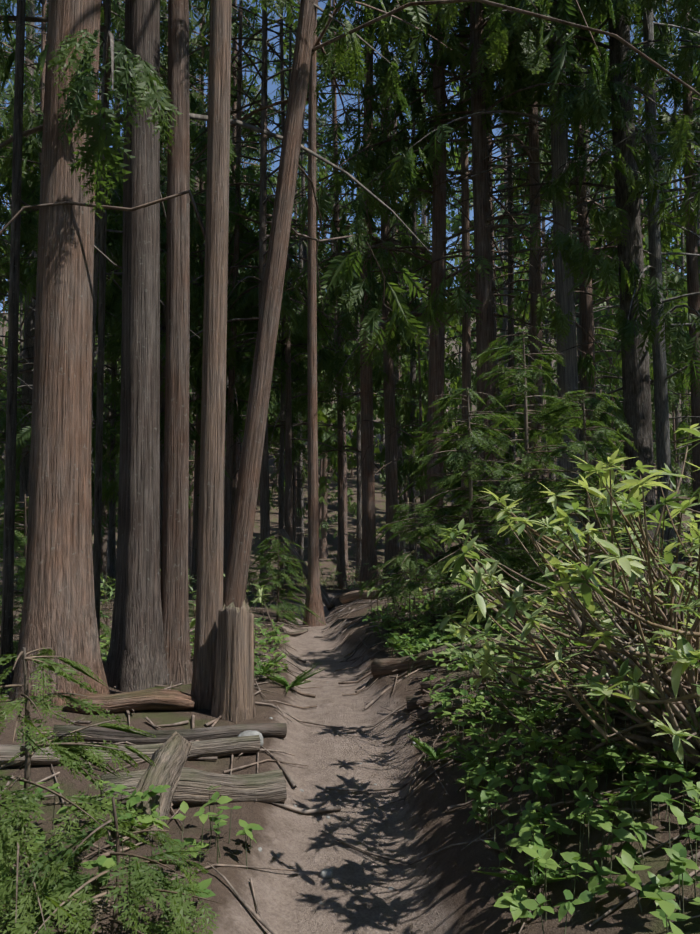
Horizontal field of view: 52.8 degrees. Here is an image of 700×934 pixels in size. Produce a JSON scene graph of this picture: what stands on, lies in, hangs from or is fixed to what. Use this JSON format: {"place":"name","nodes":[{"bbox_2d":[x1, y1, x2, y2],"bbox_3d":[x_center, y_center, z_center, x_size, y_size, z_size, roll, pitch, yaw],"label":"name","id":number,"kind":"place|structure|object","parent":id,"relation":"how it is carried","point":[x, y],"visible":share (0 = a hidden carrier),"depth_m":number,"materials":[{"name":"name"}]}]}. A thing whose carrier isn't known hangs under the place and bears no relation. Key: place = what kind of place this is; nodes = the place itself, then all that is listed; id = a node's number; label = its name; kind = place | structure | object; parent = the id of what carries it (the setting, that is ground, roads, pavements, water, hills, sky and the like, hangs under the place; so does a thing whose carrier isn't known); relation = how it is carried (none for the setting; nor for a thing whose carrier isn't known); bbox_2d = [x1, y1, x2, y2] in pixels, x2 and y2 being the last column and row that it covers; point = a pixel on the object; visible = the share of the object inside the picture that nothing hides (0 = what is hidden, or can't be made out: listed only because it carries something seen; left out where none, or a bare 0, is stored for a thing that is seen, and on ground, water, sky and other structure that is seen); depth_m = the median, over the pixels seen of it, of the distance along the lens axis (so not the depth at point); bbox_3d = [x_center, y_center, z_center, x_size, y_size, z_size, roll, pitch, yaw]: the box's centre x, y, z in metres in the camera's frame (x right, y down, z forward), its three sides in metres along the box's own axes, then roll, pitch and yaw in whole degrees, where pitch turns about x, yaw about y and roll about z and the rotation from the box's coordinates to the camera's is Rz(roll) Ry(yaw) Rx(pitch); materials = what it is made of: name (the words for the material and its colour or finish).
{"place":"outdoors","nodes":[
{"label":"outdoors","id":0,"kind":"place"},
{"bbox_2d":[0,0,697,312],"label":"sky","id":1,"kind":"structure","parent":0,"point":[270,88],"materials":[{"name":"blue"}]},
{"bbox_2d":[0,291,699,933],"bbox_3d":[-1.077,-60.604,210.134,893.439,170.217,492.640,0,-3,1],"label":"forest floor","id":2,"kind":"structure","parent":0,"point":[450,891],"depth_m":3.62,"materials":[{"name":"brown soil"}]},
{"bbox_2d":[237,682,414,904],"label":"rocks","id":3,"kind":"object","parent":2,"relation":"on","point":[326,873],"visible":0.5,"depth_m":3.88,"materials":[{"name":"grey stone"}]},
{"bbox_2d":[0,0,693,933],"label":"tree foliage","id":4,"kind":"object","parent":2,"relation":"on","point":[140,880],"visible":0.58,"depth_m":5.53,"materials":[{"name":"green plant"}]},
{"bbox_2d":[0,529,696,839],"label":"fallen logs","id":5,"kind":"object","parent":2,"relation":"on","point":[233,697],"visible":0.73,"depth_m":4.73,"materials":[{"name":"brown wood"}]},
{"bbox_2d":[0,0,699,709],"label":"tree trunks","id":6,"kind":"object","parent":2,"relation":"on","point":[150,618],"visible":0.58,"depth_m":6.28,"materials":[{"name":"brown plant"}]},
{"bbox_2d":[0,0,699,564],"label":"tree foliage","id":7,"kind":"object","parent":2,"relation":"on","point":[592,110],"visible":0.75,"depth_m":14.91,"materials":[{"name":"green plant"}]},
{"bbox_2d":[0,0,699,565],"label":"tree foliage","id":8,"kind":"object","parent":2,"relation":"on","point":[332,362],"visible":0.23,"depth_m":26.01,"materials":[{"name":"green plant"}]},
{"bbox_2d":[0,0,699,690],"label":"tree trunks","id":9,"kind":"object","parent":2,"relation":"on","point":[636,394],"visible":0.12,"depth_m":15.39,"materials":[{"name":"brown plant"}]},
{"bbox_2d":[0,0,699,562],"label":"tree limbs","id":10,"kind":"object","parent":9,"relation":"attached to","point":[376,244],"visible":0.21,"depth_m":20.32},
{"bbox_2d":[0,0,699,539],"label":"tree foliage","id":11,"kind":"object","parent":2,"relation":"on","point":[378,428],"visible":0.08,"depth_m":53.81,"materials":[{"name":"green plant"}]},
{"bbox_2d":[0,564,699,933],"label":"litter twigs","id":12,"kind":"object","parent":2,"relation":"on","point":[408,792],"visible":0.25,"depth_m":4.17,"materials":[{"name":"brown wood"}]},
{"bbox_2d":[0,327,699,933],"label":"understory stems","id":13,"kind":"object","parent":2,"relation":"on","point":[682,705],"visible":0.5,"depth_m":3.34,"materials":[{"name":"plant"}]},
{"bbox_2d":[0,423,699,763],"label":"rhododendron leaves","id":14,"kind":"object","parent":13,"relation":"attached to","point":[685,654],"visible":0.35,"depth_m":3.19,"materials":[{"name":"green plant"}]},
{"bbox_2d":[0,562,699,933],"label":"leafy ground plants","id":15,"kind":"object","parent":2,"relation":"on","point":[596,884],"visible":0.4,"depth_m":3.14,"materials":[{"name":"green plant"}]}
]}

